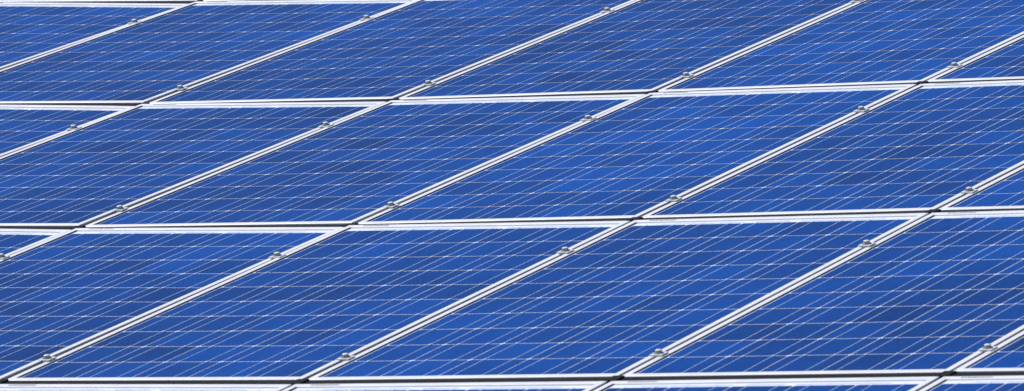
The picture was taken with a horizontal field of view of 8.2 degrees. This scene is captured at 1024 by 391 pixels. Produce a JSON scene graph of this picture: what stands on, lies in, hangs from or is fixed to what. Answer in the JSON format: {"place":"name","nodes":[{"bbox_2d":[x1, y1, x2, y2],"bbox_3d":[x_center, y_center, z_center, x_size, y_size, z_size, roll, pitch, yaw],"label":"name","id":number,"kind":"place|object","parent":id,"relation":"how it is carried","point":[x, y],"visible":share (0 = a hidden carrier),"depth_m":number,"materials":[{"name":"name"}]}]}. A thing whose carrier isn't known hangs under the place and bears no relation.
{"place":"outdoors","nodes":[
{"label":"outdoors","id":0,"kind":"place"},
{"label":"beams and posts","id":1,"kind":"object","parent":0,"visible":0},
{"bbox_2d":[0,0,1023,385],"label":"panel seals","id":2,"kind":"object","parent":1,"relation":"in","point":[622,378],"visible":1,"depth_m":17.14,"materials":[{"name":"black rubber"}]},
{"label":"rails","id":3,"kind":"object","parent":1,"relation":"on","visible":0},
{"bbox_2d":[0,253,9,259],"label":"panel clamp","id":4,"kind":"object","parent":3,"relation":"on","point":[2,256],"visible":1,"depth_m":18.80,"materials":[{"name":"metal"}]},
{"bbox_2d":[0,229,69,255],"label":"solar panel","id":5,"kind":"object","parent":3,"relation":"attached to","point":[13,241],"visible":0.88,"depth_m":19.08,"materials":[{"name":"glass"}]},
{"bbox_2d":[38,354,56,362],"bbox_3d":[-1.140,0.411,17.457,0.033,0.043,0.034,-1,12,31],"label":"panel clamp","id":6,"kind":"object","parent":3,"relation":"attached to","point":[46,357],"visible":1,"depth_m":17.45,"materials":[{"name":"metal"}]},
{"bbox_2d":[0,105,134,156],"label":"solar panel","id":7,"kind":"object","parent":3,"relation":"attached to","point":[23,126],"visible":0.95,"depth_m":20.87,"materials":[{"name":"glass"}]},
{"bbox_2d":[66,125,81,130],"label":"panel clamp","id":8,"kind":"object","parent":3,"relation":"on","point":[73,127],"visible":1,"depth_m":20.65,"materials":[{"name":"metal"}]},
{"bbox_2d":[0,2,186,69],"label":"solar panel","id":9,"kind":"object","parent":3,"relation":"attached to","point":[30,30],"visible":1,"depth_m":22.66,"materials":[{"name":"glass"}]},
{"bbox_2d":[0,0,194,1],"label":"solar panel","id":10,"kind":"object","parent":3,"relation":"on","point":[96,0],"visible":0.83,"depth_m":23.04,"materials":[{"name":"glass"}]},
{"bbox_2d":[111,205,127,212],"bbox_3d":[-1.063,0.048,19.312,0.033,0.043,0.034,-1,12,30],"label":"panel clamp","id":11,"kind":"object","parent":3,"relation":"attached to","point":[119,208],"visible":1,"depth_m":19.30,"materials":[{"name":"metal"}]},
{"bbox_2d":[127,19,140,23],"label":"panel clamp","id":12,"kind":"object","parent":3,"relation":"attached to","point":[133,21],"visible":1,"depth_m":22.51,"materials":[{"name":"metal"}]},
{"bbox_2d":[0,384,291,390],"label":"solar panel","id":13,"kind":"object","parent":3,"relation":"on","point":[142,387],"visible":1,"depth_m":17.01,"materials":[{"name":"glass"}]},
{"bbox_2d":[0,227,343,378],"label":"solar panel","id":14,"kind":"object","parent":3,"relation":"attached to","point":[65,292],"visible":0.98,"depth_m":18.40,"materials":[{"name":"glass"}]},
{"bbox_2d":[173,85,187,91],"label":"panel clamp","id":15,"kind":"object","parent":3,"relation":"on","point":[179,87],"visible":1,"depth_m":21.16,"materials":[{"name":"metal"}]},
{"bbox_2d":[0,101,385,226],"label":"solar panel","id":16,"kind":"object","parent":3,"relation":"on","point":[90,173],"visible":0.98,"depth_m":20.15,"materials":[{"name":"glass"}]},
{"bbox_2d":[0,0,415,103],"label":"solar panel","id":17,"kind":"object","parent":3,"relation":"attached to","point":[156,57],"visible":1,"depth_m":21.92,"materials":[{"name":"glass"}]},
{"bbox_2d":[203,0,246,0],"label":"solar panel","id":18,"kind":"object","parent":3,"relation":"attached to","point":[224,0],"visible":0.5,"depth_m":22.81,"materials":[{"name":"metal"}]},
{"bbox_2d":[268,252,285,258],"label":"panel clamp","id":19,"kind":"object","parent":3,"relation":"on","point":[277,255],"visible":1,"depth_m":18.39,"materials":[{"name":"metal"}]},
{"bbox_2d":[8,221,629,380],"bbox_3d":[-0.462,0.276,17.791,0.860,0.041,1.671,-1,12,29],"label":"solar panel","id":20,"kind":"object","parent":3,"relation":"on","point":[314,308],"visible":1,"depth_m":17.75,"materials":[{"name":"glass"}]},
{"bbox_2d":[318,122,333,127],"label":"panel clamp","id":21,"kind":"object","parent":3,"relation":"on","point":[325,124],"visible":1,"depth_m":20.24,"materials":[{"name":"metal"}]},
{"bbox_2d":[336,353,354,361],"bbox_3d":[-0.397,0.399,17.044,0.033,0.043,0.034,-1,12,30],"label":"panel clamp","id":22,"kind":"object","parent":3,"relation":"on","point":[344,357],"visible":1,"depth_m":17.03,"materials":[{"name":"metal"}]},
{"bbox_2d":[85,94,646,226],"bbox_3d":[-0.384,-0.083,19.645,0.860,0.042,1.671,-1,12,29],"label":"solar panel","id":23,"kind":"object","parent":3,"relation":"attached to","point":[362,166],"visible":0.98,"depth_m":19.61,"materials":[{"name":"glass"}]},
{"bbox_2d":[359,15,373,20],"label":"panel clamp","id":24,"kind":"object","parent":3,"relation":"attached to","point":[366,17],"visible":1,"depth_m":22.10,"materials":[{"name":"metal"}]},
{"bbox_2d":[383,202,399,208],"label":"panel clamp","id":25,"kind":"object","parent":3,"relation":"on","point":[389,205],"visible":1,"depth_m":18.89,"materials":[{"name":"metal"}]},
{"bbox_2d":[149,0,635,103],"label":"solar panel","id":26,"kind":"object","parent":3,"relation":"on","point":[404,50],"visible":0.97,"depth_m":21.43,"materials":[{"name":"glass"}]},
{"bbox_2d":[421,80,435,86],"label":"panel clamp","id":27,"kind":"object","parent":3,"relation":"on","point":[427,83],"visible":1,"depth_m":20.75,"materials":[{"name":"metal"}]},
{"bbox_2d":[282,381,606,390],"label":"solar panel","id":28,"kind":"object","parent":3,"relation":"on","point":[539,386],"visible":1,"depth_m":16.58,"materials":[{"name":"glass"}]},
{"bbox_2d":[556,247,573,255],"bbox_3d":[0.136,0.152,17.982,0.033,0.043,0.034,0,12,33],"label":"panel clamp","id":29,"kind":"object","parent":3,"relation":"attached to","point":[564,250],"visible":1,"depth_m":17.97,"materials":[{"name":"metal"}]},
{"bbox_2d":[580,115,595,121],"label":"panel clamp","id":30,"kind":"object","parent":3,"relation":"attached to","point":[588,118],"visible":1,"depth_m":19.83,"materials":[{"name":"metal"}]},
{"bbox_2d":[600,7,614,12],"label":"panel clamp","id":31,"kind":"object","parent":3,"relation":"attached to","point":[606,9],"visible":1,"depth_m":21.69,"materials":[{"name":"metal"}]},
{"bbox_2d":[308,213,928,380],"bbox_3d":[0.282,0.259,17.375,0.860,0.040,1.671,-2,12,29],"label":"solar panel","id":32,"kind":"object","parent":3,"relation":"attached to","point":[628,297],"visible":0.99,"depth_m":17.33,"materials":[{"name":"glass"}]},
{"bbox_2d":[399,0,853,98],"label":"solar panel","id":33,"kind":"object","parent":3,"relation":"on","point":[638,46],"visible":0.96,"depth_m":20.96,"materials":[{"name":"glass"}]},
{"bbox_2d":[358,84,916,223],"bbox_3d":[0.358,-0.099,19.234,0.860,0.042,1.671,-1,12,29],"label":"solar panel","id":34,"kind":"object","parent":3,"relation":"on","point":[644,155],"visible":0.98,"depth_m":19.20,"materials":[{"name":"glass"}]},
{"bbox_2d":[649,349,668,357],"bbox_3d":[0.345,0.381,16.629,0.033,0.043,0.034,-1,12,30],"label":"panel clamp","id":35,"kind":"object","parent":3,"relation":"on","point":[657,353],"visible":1,"depth_m":16.62,"materials":[{"name":"metal"}]},
{"bbox_2d":[665,195,681,202],"bbox_3d":[0.422,0.021,18.485,0.033,0.043,0.034,-1,12,30],"label":"panel clamp","id":36,"kind":"object","parent":3,"relation":"on","point":[672,198],"visible":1,"depth_m":18.47,"materials":[{"name":"metal"}]},
{"bbox_2d":[678,72,693,78],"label":"panel clamp","id":37,"kind":"object","parent":3,"relation":"on","point":[685,75],"visible":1,"depth_m":20.33,"materials":[{"name":"metal"}]},
{"bbox_2d":[594,377,939,390],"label":"solar panel","id":38,"kind":"object","parent":3,"relation":"on","point":[868,384],"visible":1,"depth_m":16.15,"materials":[{"name":"glass"}]},
{"bbox_2d":[624,210,1023,376],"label":"solar panel","id":39,"kind":"object","parent":3,"relation":"on","point":[939,292],"visible":0.99,"depth_m":16.78,"materials":[{"name":"glass"}]},
{"bbox_2d":[642,80,1023,217],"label":"solar panel","id":40,"kind":"object","parent":3,"relation":"on","point":[924,147],"visible":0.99,"depth_m":18.66,"materials":[{"name":"glass"}]},
{"bbox_2d":[658,0,1023,91],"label":"solar panel","id":41,"kind":"object","parent":3,"relation":"on","point":[868,42],"visible":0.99,"depth_m":20.45,"materials":[{"name":"glass"}]},
{"bbox_2d":[850,0,863,2],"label":"panel clamp","id":42,"kind":"object","parent":3,"relation":"on","point":[854,1],"visible":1,"depth_m":21.27,"materials":[{"name":"metal"}]},
{"bbox_2d":[853,106,868,112],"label":"panel clamp","id":43,"kind":"object","parent":3,"relation":"on","point":[860,109],"visible":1,"depth_m":19.41,"materials":[{"name":"metal"}]},
{"bbox_2d":[858,240,875,248],"bbox_3d":[0.878,0.131,17.568,0.033,0.043,0.034,-1,12,31],"label":"panel clamp","id":44,"kind":"object","parent":3,"relation":"attached to","point":[866,243],"visible":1,"depth_m":17.56,"materials":[{"name":"metal"}]},
{"bbox_2d":[946,62,961,68],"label":"panel clamp","id":45,"kind":"object","parent":3,"relation":"on","point":[953,65],"visible":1,"depth_m":19.92,"materials":[{"name":"metal"}]},
{"bbox_2d":[961,187,977,194],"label":"panel clamp","id":46,"kind":"object","parent":3,"relation":"on","point":[968,190],"visible":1,"depth_m":18.06,"materials":[{"name":"metal"}]},
{"bbox_2d":[919,376,1023,390],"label":"solar panel","id":47,"kind":"object","parent":3,"relation":"on","point":[981,383],"visible":1,"depth_m":15.90,"materials":[{"name":"glass"}]},
{"bbox_2d":[927,35,1023,82],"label":"solar panel","id":48,"kind":"object","parent":3,"relation":"on","point":[1004,61],"visible":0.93,"depth_m":19.86,"materials":[{"name":"glass"}]},
{"bbox_2d":[939,165,1023,210],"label":"solar panel","id":49,"kind":"object","parent":3,"relation":"on","point":[1006,191],"visible":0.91,"depth_m":17.99,"materials":[{"name":"glass"}]},
{"bbox_2d":[978,343,997,352],"bbox_3d":[1.086,0.359,16.215,0.033,0.043,0.034,0,12,33],"label":"panel clamp","id":50,"kind":"object","parent":3,"relation":"attached to","point":[987,347],"visible":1,"depth_m":16.20,"materials":[{"name":"metal"}]},
{"bbox_2d":[954,331,1023,372],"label":"solar panel","id":51,"kind":"object","parent":3,"relation":"attached to","point":[1007,355],"visible":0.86,"depth_m":16.11,"materials":[{"name":"glass"}]}
]}

